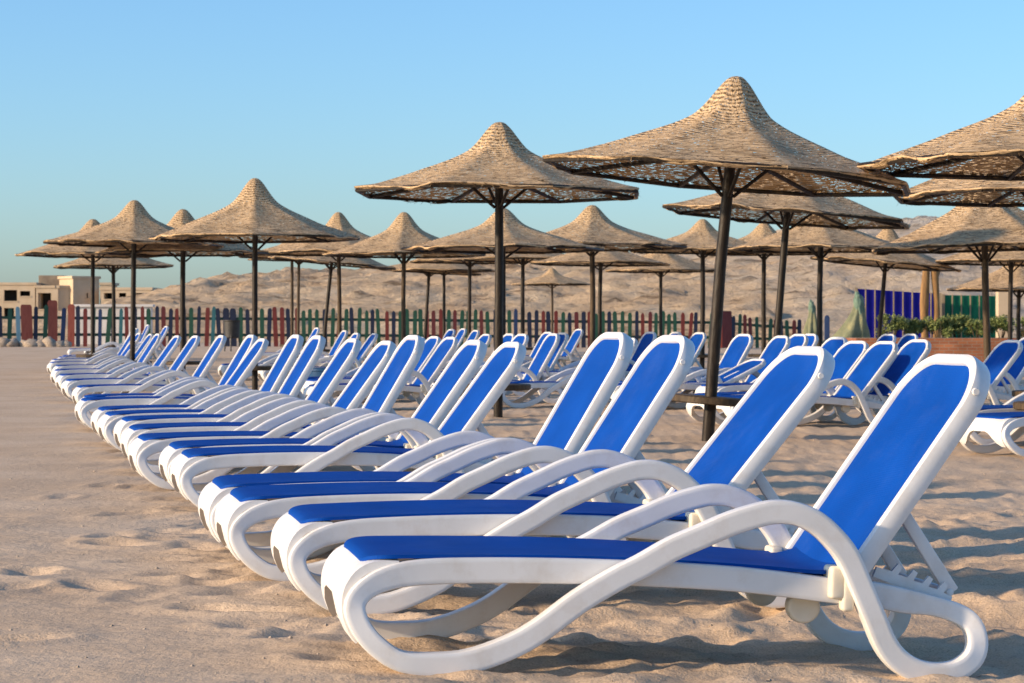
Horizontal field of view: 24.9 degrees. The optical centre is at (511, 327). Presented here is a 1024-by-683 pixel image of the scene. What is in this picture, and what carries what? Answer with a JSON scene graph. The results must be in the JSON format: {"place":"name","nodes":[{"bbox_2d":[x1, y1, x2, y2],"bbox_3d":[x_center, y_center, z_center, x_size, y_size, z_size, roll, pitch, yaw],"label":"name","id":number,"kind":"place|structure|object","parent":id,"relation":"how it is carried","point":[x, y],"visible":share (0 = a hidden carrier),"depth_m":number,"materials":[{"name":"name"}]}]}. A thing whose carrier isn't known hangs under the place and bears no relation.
{"place":"outdoors","nodes":[
{"label":"outdoors","id":0,"kind":"place"},
{"bbox_2d":[0,343,1023,682],"bbox_3d":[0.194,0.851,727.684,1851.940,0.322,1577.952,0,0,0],"label":"sand","id":1,"kind":"structure","parent":0,"point":[220,607],"depth_m":7.85,"materials":[{"name":"sand"}]},
{"bbox_2d":[0,282,40,315],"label":"house","id":2,"kind":"structure","parent":1,"relation":"on","point":[13,295],"depth_m":220.00,"materials":[{"name":"beige paint"}]},
{"bbox_2d":[0,300,65,343],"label":"picket fence","id":3,"kind":"object","parent":1,"relation":"on","point":[50,317],"visible":0.88,"depth_m":87.64,"materials":[{"name":"green paint"}]},
{"bbox_2d":[34,285,59,314],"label":"house","id":4,"kind":"structure","parent":1,"relation":"on","point":[45,294],"depth_m":220.00,"materials":[{"name":"beige paint"}]},
{"bbox_2d":[39,275,63,284],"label":"building","id":5,"kind":"structure","parent":4,"relation":"on","point":[48,280],"depth_m":222.20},
{"bbox_2d":[54,285,69,310],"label":"house","id":6,"kind":"structure","parent":1,"relation":"on","point":[63,296],"depth_m":220.29,"materials":[{"name":"beige paint"}]},
{"bbox_2d":[57,276,100,303],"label":"house","id":7,"kind":"structure","parent":1,"relation":"on","point":[80,289],"depth_m":220.68,"materials":[{"name":"beige paint"}]},
{"bbox_2d":[15,219,163,357],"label":"straw umbrella","id":8,"kind":"object","parent":1,"relation":"on","point":[57,251],"visible":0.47,"depth_m":49.45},
{"bbox_2d":[50,331,136,361],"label":"sun lounger","id":9,"kind":"object","parent":1,"relation":"on","point":[124,346],"visible":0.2,"depth_m":48.97,"materials":[{"name":"white plastic"}]},
{"bbox_2d":[47,333,141,373],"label":"sun lounger","id":10,"kind":"object","parent":1,"relation":"on","point":[91,360],"visible":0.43,"depth_m":45.72,"materials":[{"name":"white plastic"}]},
{"bbox_2d":[52,334,153,371],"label":"sun lounger","id":11,"kind":"object","parent":1,"relation":"on","point":[143,346],"visible":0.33,"depth_m":42.55,"materials":[{"name":"white plastic"}]},
{"bbox_2d":[67,342,141,354],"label":"sun lounger","id":12,"kind":"object","parent":1,"relation":"on","point":[98,348],"visible":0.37,"depth_m":61.12,"materials":[{"name":"white plastic"}]},
{"bbox_2d":[50,334,161,387],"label":"sun lounger","id":13,"kind":"object","parent":1,"relation":"on","point":[143,358],"visible":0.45,"depth_m":38.47,"materials":[{"name":"white plastic"}]},
{"bbox_2d":[53,255,173,347],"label":"straw umbrella","id":14,"kind":"object","parent":1,"relation":"on","point":[110,264],"visible":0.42,"depth_m":62.13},
{"bbox_2d":[74,304,154,343],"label":"garden wall","id":15,"kind":"structure","parent":1,"relation":"on","point":[104,307],"depth_m":100.85,"materials":[{"name":"paint"}]},
{"bbox_2d":[55,335,180,391],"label":"sun lounger","id":16,"kind":"object","parent":1,"relation":"on","point":[164,356],"visible":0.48,"depth_m":34.50,"materials":[{"name":"white plastic"}]},
{"bbox_2d":[99,287,161,303],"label":"house","id":17,"kind":"structure","parent":1,"relation":"on","point":[106,294],"depth_m":220.00,"materials":[{"name":"beige paint"}]},
{"bbox_2d":[61,335,200,400],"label":"sun lounger","id":18,"kind":"object","parent":1,"relation":"on","point":[178,364],"visible":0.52,"depth_m":30.87,"materials":[{"name":"white plastic"}]},
{"bbox_2d":[43,200,223,363],"bbox_3d":[-6.958,-0.560,42.672,3.136,3.586,3.119,0,0,-32],"label":"straw umbrella","id":19,"kind":"object","parent":1,"relation":"on","point":[130,226],"visible":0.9,"depth_m":42.33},
{"bbox_2d":[72,335,226,411],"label":"sun lounger","id":20,"kind":"object","parent":1,"relation":"on","point":[149,384],"visible":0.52,"depth_m":27.32,"materials":[{"name":"white plastic"}]},
{"bbox_2d":[135,326,169,360],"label":"sun lounger","id":21,"kind":"object","parent":1,"relation":"on","point":[163,333],"visible":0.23,"depth_m":59.97,"materials":[{"name":"white plastic"}]},
{"bbox_2d":[80,335,257,419],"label":"sun lounger","id":22,"kind":"object","parent":1,"relation":"on","point":[248,342],"visible":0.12,"depth_m":23.59,"materials":[{"name":"white plastic"}]},
{"bbox_2d":[75,338,268,430],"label":"sun lounger","id":23,"kind":"object","parent":1,"relation":"on","point":[239,375],"visible":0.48,"depth_m":22.09,"materials":[{"name":"white plastic"}]},
{"bbox_2d":[95,209,269,370],"bbox_3d":[-6.270,-0.520,44.188,3.133,3.494,3.147,0,0,-27],"label":"straw umbrella","id":24,"kind":"object","parent":1,"relation":"on","point":[183,216],"visible":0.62,"depth_m":44.06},
{"bbox_2d":[91,334,303,435],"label":"sun lounger","id":25,"kind":"object","parent":1,"relation":"on","point":[282,365],"visible":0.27,"depth_m":19.65,"materials":[{"name":"white plastic"}]},
{"bbox_2d":[98,335,325,450],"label":"sun lounger","id":26,"kind":"object","parent":1,"relation":"on","point":[302,367],"visible":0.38,"depth_m":18.36,"materials":[{"name":"white plastic"}]},
{"bbox_2d":[223,320,240,350],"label":"litter bin","id":27,"kind":"object","parent":1,"relation":"on","point":[231,329],"visible":0.87,"depth_m":73.78,"materials":[{"name":"metal"}]},
{"bbox_2d":[113,338,361,459],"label":"sun lounger","id":28,"kind":"object","parent":1,"relation":"on","point":[334,373],"visible":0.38,"depth_m":17.19,"materials":[{"name":"white plastic"}]},
{"bbox_2d":[149,178,359,389],"bbox_3d":[-4.037,-0.557,36.393,3.124,3.591,3.144,0,0,18],"label":"straw umbrella","id":29,"kind":"object","parent":1,"relation":"on","point":[264,210],"visible":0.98,"depth_m":36.06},
{"bbox_2d":[120,340,395,472],"bbox_3d":[-1.706,0.526,15.670,1.827,0.880,0.697,0,0,-14],"label":"sun lounger","id":30,"kind":"object","parent":1,"relation":"on","point":[360,385],"visible":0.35,"depth_m":15.59,"materials":[{"name":"white plastic"}]},
{"bbox_2d":[238,236,306,346],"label":"straw umbrella","id":31,"kind":"object","parent":1,"relation":"on","point":[292,296],"visible":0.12,"depth_m":66.24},
{"bbox_2d":[218,354,330,377],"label":"sun lounger","id":32,"kind":"object","parent":1,"relation":"on","point":[269,360],"visible":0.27,"depth_m":43.64,"materials":[{"name":"white plastic"}]},
{"bbox_2d":[128,335,424,489],"bbox_3d":[-1.428,0.501,14.131,1.769,0.916,0.697,0,0,-14],"label":"sun lounger","id":33,"kind":"object","parent":1,"relation":"on","point":[391,382],"visible":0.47,"depth_m":14.02,"materials":[{"name":"white plastic"}]},
{"bbox_2d":[247,238,306,342],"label":"straw umbrella","id":34,"kind":"object","parent":1,"relation":"on","point":[298,297],"visible":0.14,"depth_m":71.35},
{"bbox_2d":[264,330,347,373],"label":"sun lounger","id":35,"kind":"object","parent":1,"relation":"on","point":[341,339],"visible":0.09,"depth_m":48.18,"materials":[{"name":"white plastic"}]},
{"bbox_2d":[258,333,359,383],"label":"sun lounger","id":36,"kind":"object","parent":1,"relation":"on","point":[262,376],"visible":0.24,"depth_m":40.92,"materials":[{"name":"white plastic"}]},
{"bbox_2d":[159,340,486,493],"bbox_3d":[-1.060,0.511,13.076,1.817,0.887,0.697,0,0,-13],"label":"sun lounger","id":37,"kind":"object","parent":1,"relation":"on","point":[449,386],"visible":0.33,"depth_m":13.15,"materials":[{"name":"white plastic"}]},
{"bbox_2d":[268,212,382,353],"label":"straw umbrella","id":38,"kind":"object","parent":1,"relation":"on","point":[340,221],"visible":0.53,"depth_m":49.26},
{"bbox_2d":[268,242,395,351],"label":"straw umbrella","id":39,"kind":"object","parent":1,"relation":"on","point":[367,263],"visible":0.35,"depth_m":57.70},
{"bbox_2d":[315,333,377,368],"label":"sun lounger","id":40,"kind":"object","parent":1,"relation":"on","point":[370,341],"visible":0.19,"depth_m":44.98,"materials":[{"name":"white plastic"}]},
{"bbox_2d":[170,342,525,506],"bbox_3d":[-0.851,0.511,12.152,1.832,0.876,0.697,0,0,-13],"label":"sun lounger","id":41,"kind":"object","parent":1,"relation":"on","point":[484,390],"visible":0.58,"depth_m":12.00,"materials":[{"name":"white plastic"}]},
{"bbox_2d":[301,336,440,402],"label":"sun lounger","id":42,"kind":"object","parent":1,"relation":"on","point":[431,344],"visible":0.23,"depth_m":31.04,"materials":[{"name":"fabric"}]},
{"bbox_2d":[303,337,457,408],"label":"sun lounger","id":43,"kind":"object","parent":1,"relation":"on","point":[428,373],"visible":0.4,"depth_m":27.99,"materials":[{"name":"fabric"}]},
{"bbox_2d":[68,304,721,347],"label":"picket fence","id":44,"kind":"object","parent":1,"relation":"on","point":[148,318],"visible":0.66,"depth_m":89.63,"materials":[{"name":"green paint"}]},
{"bbox_2d":[322,212,485,340],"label":"straw umbrella","id":45,"kind":"object","parent":1,"relation":"on","point":[398,233],"visible":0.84,"depth_m":46.13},
{"bbox_2d":[198,332,632,548],"bbox_3d":[-0.396,0.474,9.621,1.771,0.915,0.697,0,0,-12],"label":"sun lounger","id":46,"kind":"object","parent":1,"relation":"on","point":[584,397],"visible":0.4,"depth_m":9.71,"materials":[{"name":"white plastic"}]},
{"bbox_2d":[384,255,480,339],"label":"straw umbrella","id":47,"kind":"object","parent":1,"relation":"on","point":[453,272],"visible":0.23,"depth_m":69.99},
{"bbox_2d":[390,261,494,338],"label":"straw umbrella","id":48,"kind":"object","parent":1,"relation":"on","point":[443,267],"visible":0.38,"depth_m":67.96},
{"bbox_2d":[214,335,694,580],"bbox_3d":[-0.214,0.476,8.852,1.799,0.899,0.697,0,0,-12],"label":"sun lounger","id":49,"kind":"object","parent":1,"relation":"on","point":[642,399],"visible":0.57,"depth_m":8.75,"materials":[{"name":"white plastic"}]},
{"bbox_2d":[409,248,518,347],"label":"straw umbrella","id":50,"kind":"object","parent":1,"relation":"on","point":[469,265],"visible":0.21,"depth_m":61.83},
{"bbox_2d":[410,334,528,395],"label":"sun lounger","id":51,"kind":"object","parent":1,"relation":"on","point":[522,339],"visible":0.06,"depth_m":34.04,"materials":[{"name":"white plastic"}]},
{"bbox_2d":[424,333,562,403],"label":"sun lounger","id":52,"kind":"object","parent":1,"relation":"on","point":[534,371],"visible":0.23,"depth_m":30.59,"materials":[{"name":"white plastic"}]},
{"bbox_2d":[353,122,639,416],"bbox_3d":[-0.141,-0.513,25.416,3.189,3.489,3.178,0,0,0],"label":"straw umbrella","id":53,"kind":"object","parent":1,"relation":"on","point":[496,153],"visible":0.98,"depth_m":25.17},
{"bbox_2d":[400,208,604,335],"bbox_3d":[-0.145,-0.341,37.119,3.125,3.158,3.127,0,0,15],"label":"straw umbrella","id":54,"kind":"object","parent":1,"relation":"on","point":[515,241],"visible":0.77,"depth_m":36.71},
{"bbox_2d":[5,439,1022,681],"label":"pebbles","id":55,"kind":"object","parent":1,"relation":"on","point":[326,624],"visible":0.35,"depth_m":7.07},
{"bbox_2d":[462,250,578,349],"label":"straw umbrella","id":56,"kind":"object","parent":1,"relation":"on","point":[522,260],"visible":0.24,"depth_m":58.87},
{"bbox_2d":[522,332,551,367],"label":"sun lounger","id":57,"kind":"object","parent":1,"relation":"on","point":[537,346],"visible":0.05,"depth_m":42.37,"materials":[{"name":"white plastic"}]},
{"bbox_2d":[521,333,568,389],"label":"sun lounger","id":58,"kind":"object","parent":1,"relation":"on","point":[564,338],"visible":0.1,"depth_m":36.99,"materials":[{"name":"white plastic"}]},
{"bbox_2d":[511,268,589,332],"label":"straw umbrella","id":59,"kind":"object","parent":1,"relation":"on","point":[551,277],"visible":0.85,"depth_m":85.60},
{"bbox_2d":[270,346,834,613],"bbox_3d":[0.141,0.489,7.787,1.862,0.854,0.697,0,0,-11],"label":"sun lounger","id":60,"kind":"object","parent":1,"relation":"on","point":[761,422],"visible":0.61,"depth_m":7.61,"materials":[{"name":"white plastic"}]},
{"bbox_2d":[525,329,582,367],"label":"sun lounger","id":61,"kind":"object","parent":1,"relation":"on","point":[567,354],"visible":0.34,"depth_m":53.04,"materials":[{"name":"white plastic"}]},
{"bbox_2d":[503,338,637,407],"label":"sun lounger","id":62,"kind":"object","parent":1,"relation":"on","point":[551,384],"visible":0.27,"depth_m":28.67,"materials":[{"name":"white plastic"}]},
{"bbox_2d":[515,334,626,392],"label":"sun lounger","id":63,"kind":"object","parent":1,"relation":"on","point":[568,366],"visible":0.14,"depth_m":36.06,"materials":[{"name":"white plastic"}]},
{"bbox_2d":[530,246,670,353],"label":"straw umbrella","id":64,"kind":"object","parent":1,"relation":"on","point":[605,260],"visible":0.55,"depth_m":52.53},
{"bbox_2d":[552,332,656,376],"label":"sun lounger","id":65,"kind":"object","parent":1,"relation":"on","point":[647,339],"visible":0.14,"depth_m":38.29,"materials":[{"name":"white plastic"}]},
{"bbox_2d":[525,205,687,362],"bbox_3d":[1.367,-0.439,39.919,3.128,3.355,3.136,0,0,29],"label":"straw umbrella","id":66,"kind":"object","parent":1,"relation":"on","point":[608,235],"visible":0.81,"depth_m":39.55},
{"bbox_2d":[321,354,989,678],"bbox_3d":[0.398,0.489,6.468,1.801,0.897,0.697,2,0,-10],"label":"sun lounger","id":67,"kind":"object","parent":1,"relation":"on","point":[849,524],"visible":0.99,"depth_m":6.29,"materials":[{"name":"white plastic"}]},
{"bbox_2d":[605,250,713,336],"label":"straw umbrella","id":68,"kind":"object","parent":1,"relation":"on","point":[678,264],"visible":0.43,"depth_m":63.47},
{"bbox_2d":[620,332,705,380],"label":"sun lounger","id":69,"kind":"object","parent":1,"relation":"on","point":[698,339],"visible":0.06,"depth_m":40.05,"materials":[{"name":"white plastic"}]},
{"bbox_2d":[606,359,765,406],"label":"sun lounger","id":70,"kind":"object","parent":1,"relation":"on","point":[747,368],"visible":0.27,"depth_m":28.45,"materials":[{"name":"white plastic"}]},
{"bbox_2d":[619,334,753,392],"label":"sun lounger","id":71,"kind":"object","parent":1,"relation":"on","point":[737,350],"visible":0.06,"depth_m":30.23,"materials":[{"name":"fabric"}]},
{"bbox_2d":[631,219,763,368],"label":"straw umbrella","id":72,"kind":"object","parent":1,"relation":"on","point":[700,244],"visible":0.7,"depth_m":49.38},
{"bbox_2d":[542,76,910,440],"bbox_3d":[1.890,-0.484,20.200,3.170,3.419,3.163,0,0,-32],"label":"straw umbrella","id":73,"kind":"object","parent":1,"relation":"on","point":[733,137],"visible":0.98,"depth_m":20.02,"materials":[{"name":"wicker"}]},
{"bbox_2d":[668,335,790,407],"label":"sun lounger","id":74,"kind":"object","parent":1,"relation":"on","point":[776,347],"visible":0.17,"depth_m":29.22,"materials":[{"name":"fabric"}]},
{"bbox_2d":[682,334,807,393],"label":"sun lounger","id":75,"kind":"object","parent":1,"relation":"on","point":[799,339],"visible":0.09,"depth_m":33.20,"materials":[{"name":"white plastic"}]},
{"bbox_2d":[694,224,824,356],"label":"straw umbrella","id":76,"kind":"object","parent":1,"relation":"on","point":[762,230],"visible":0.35,"depth_m":52.23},
{"bbox_2d":[722,311,800,347],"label":"picket fence","id":77,"kind":"object","parent":1,"relation":"on","point":[728,327],"visible":0.51,"depth_m":92.22,"materials":[{"name":"green paint"}]},
{"bbox_2d":[695,337,847,408],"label":"sun lounger","id":78,"kind":"object","parent":1,"relation":"on","point":[832,345],"visible":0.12,"depth_m":28.05,"materials":[{"name":"white plastic"}]},
{"bbox_2d":[686,341,868,421],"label":"sun lounger","id":79,"kind":"object","parent":1,"relation":"on","point":[847,356],"visible":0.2,"depth_m":24.10,"materials":[{"name":"white plastic"}]},
{"bbox_2d":[662,171,910,377],"bbox_3d":[3.554,-0.492,29.924,3.132,3.461,3.112,0,0,-30],"label":"straw umbrella","id":80,"kind":"object","parent":1,"relation":"on","point":[810,209],"visible":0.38,"depth_m":29.89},
{"bbox_2d":[715,341,897,424],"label":"sun lounger","id":81,"kind":"object","parent":1,"relation":"on","point":[857,384],"visible":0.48,"depth_m":23.02,"materials":[{"name":"white plastic"}]},
{"bbox_2d":[802,300,816,345],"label":"netted shrub","id":82,"kind":"object","parent":1,"relation":"on","point":[810,326],"visible":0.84,"depth_m":70.92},
{"bbox_2d":[728,216,908,346],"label":"straw umbrella","id":83,"kind":"object","parent":1,"relation":"on","point":[804,238],"visible":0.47,"depth_m":40.24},
{"bbox_2d":[823,291,869,342],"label":"netted shrub","id":84,"kind":"object","parent":1,"relation":"on","point":[854,325],"visible":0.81,"depth_m":70.85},
{"bbox_2d":[798,339,930,424],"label":"sun lounger","id":85,"kind":"object","parent":1,"relation":"on","point":[911,354],"visible":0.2,"depth_m":24.16,"materials":[{"name":"fabric"}]},
{"bbox_2d":[810,229,961,340],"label":"straw umbrella","id":86,"kind":"object","parent":1,"relation":"on","point":[907,261],"visible":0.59,"depth_m":50.69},
{"bbox_2d":[855,288,941,337],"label":"screen panel","id":87,"kind":"object","parent":1,"relation":"on","point":[904,304],"visible":0.38,"depth_m":75.00,"materials":[{"name":"blue paint"}]},
{"bbox_2d":[897,334,917,351],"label":"sun lounger","id":88,"kind":"object","parent":1,"relation":"on","point":[904,339],"visible":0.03,"depth_m":40.35,"materials":[{"name":"white plastic"}]},
{"bbox_2d":[920,271,929,337],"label":"timber post","id":89,"kind":"object","parent":1,"relation":"on","point":[924,298],"visible":0.53,"depth_m":67.88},
{"bbox_2d":[846,338,1021,361],"bbox_3d":[11.728,0.679,61.000,5.664,0.841,2.000,0,0,0],"label":"brick planter","id":90,"kind":"object","parent":1,"relation":"on","point":[974,347],"visible":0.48,"depth_m":60.00,"materials":[{"name":"brick"}]},
{"bbox_2d":[875,312,908,335],"bbox_3d":[9.991,-0.001,60.991,0.905,0.889,0.681,0,0,0],"label":"shrub","id":91,"kind":"object","parent":90,"relation":"in","point":[899,322],"visible":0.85,"depth_m":60.87,"materials":[{"name":"green plant"}]},
{"bbox_2d":[903,317,927,335],"bbox_3d":[10.629,0.070,61.221,0.863,0.749,0.658,0,0,0],"label":"shrub","id":92,"kind":"object","parent":90,"relation":"in","point":[916,325],"visible":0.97,"depth_m":61.04,"materials":[{"name":"green plant"}]},
{"bbox_2d":[924,316,954,337],"bbox_3d":[11.242,0.051,61.034,0.812,0.785,0.558,0,0,16],"label":"shrub","id":93,"kind":"object","parent":90,"relation":"in","point":[934,325],"visible":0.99,"depth_m":60.92,"materials":[{"name":"green plant"}]},
{"bbox_2d":[943,312,973,337],"bbox_3d":[11.743,-0.005,61.227,0.926,0.896,0.577,0,0,-19],"label":"shrub","id":94,"kind":"object","parent":90,"relation":"in","point":[958,326],"visible":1,"depth_m":61.08,"materials":[{"name":"green plant"}]},
{"bbox_2d":[963,319,982,337],"bbox_3d":[12.218,0.084,61.004,0.681,0.718,0.519,0,0,0],"label":"shrub","id":95,"kind":"object","parent":90,"relation":"in","point":[977,325],"visible":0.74,"depth_m":60.95,"materials":[{"name":"green plant"}]},
{"bbox_2d":[990,314,1015,337],"bbox_3d":[12.904,0.039,61.253,0.843,0.809,0.676,0,0,0],"label":"shrub","id":96,"kind":"object","parent":90,"relation":"in","point":[997,324],"visible":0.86,"depth_m":61.17,"materials":[{"name":"green plant"}]},
{"bbox_2d":[931,271,939,337],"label":"timber post","id":97,"kind":"object","parent":1,"relation":"on","point":[935,281],"visible":0.5,"depth_m":67.90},
{"bbox_2d":[855,340,1022,414],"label":"sun lounger","id":98,"kind":"object","parent":1,"relation":"on","point":[1001,358],"visible":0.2,"depth_m":26.05,"materials":[{"name":"fabric"}]},
{"bbox_2d":[857,95,1023,409],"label":"straw umbrella","id":99,"kind":"object","parent":1,"relation":"on","point":[944,158],"visible":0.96,"depth_m":18.80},
{"bbox_2d":[871,192,1023,360],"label":"straw umbrella","id":100,"kind":"object","parent":1,"relation":"on","point":[994,223],"visible":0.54,"depth_m":31.46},
{"bbox_2d":[894,130,1023,396],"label":"straw umbrella","id":101,"kind":"object","parent":1,"relation":"on","point":[931,192],"visible":0.6,"depth_m":23.43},
{"bbox_2d":[942,294,995,337],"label":"screen panel","id":102,"kind":"object","parent":1,"relation":"on","point":[967,305],"visible":0.33,"depth_m":75.50,"materials":[{"name":"green paint"}]},
{"bbox_2d":[935,226,1023,339],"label":"straw umbrella","id":103,"kind":"object","parent":1,"relation":"on","point":[1012,260],"visible":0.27,"depth_m":49.45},
{"bbox_2d":[947,263,1023,339],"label":"straw umbrella","id":104,"kind":"object","parent":1,"relation":"on","point":[999,281],"visible":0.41,"depth_m":53.42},
{"bbox_2d":[959,392,1023,444],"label":"sun lounger","id":105,"kind":"object","parent":1,"relation":"on","point":[1007,406],"visible":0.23,"depth_m":19.09,"materials":[{"name":"white plastic"}]},
{"bbox_2d":[960,412,1023,456],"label":"sun lounger","id":106,"kind":"object","parent":1,"relation":"on","point":[1003,429],"visible":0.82,"depth_m":17.47,"materials":[{"name":"white plastic"}]},
{"bbox_2d":[996,292,1007,337],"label":"masonry pillar","id":107,"kind":"structure","parent":1,"relation":"on","point":[1001,303],"depth_m":71.81,"materials":[{"name":"beige paint"}]},
{"bbox_2d":[995,338,1023,404],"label":"sun lounger","id":108,"kind":"object","parent":1,"relation":"on","point":[1013,376],"visible":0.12,"depth_m":27.98,"materials":[{"name":"white plastic"}]},
{"bbox_2d":[0,0,1023,303],"label":"sky","id":109,"kind":"structure","parent":0,"point":[166,106],"materials":[{"name":"blue"}]},
{"bbox_2d":[2,210,1023,345],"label":"hill","id":110,"kind":"structure","parent":0,"point":[365,289],"depth_m":128.66,"materials":[{"name":"sand"}]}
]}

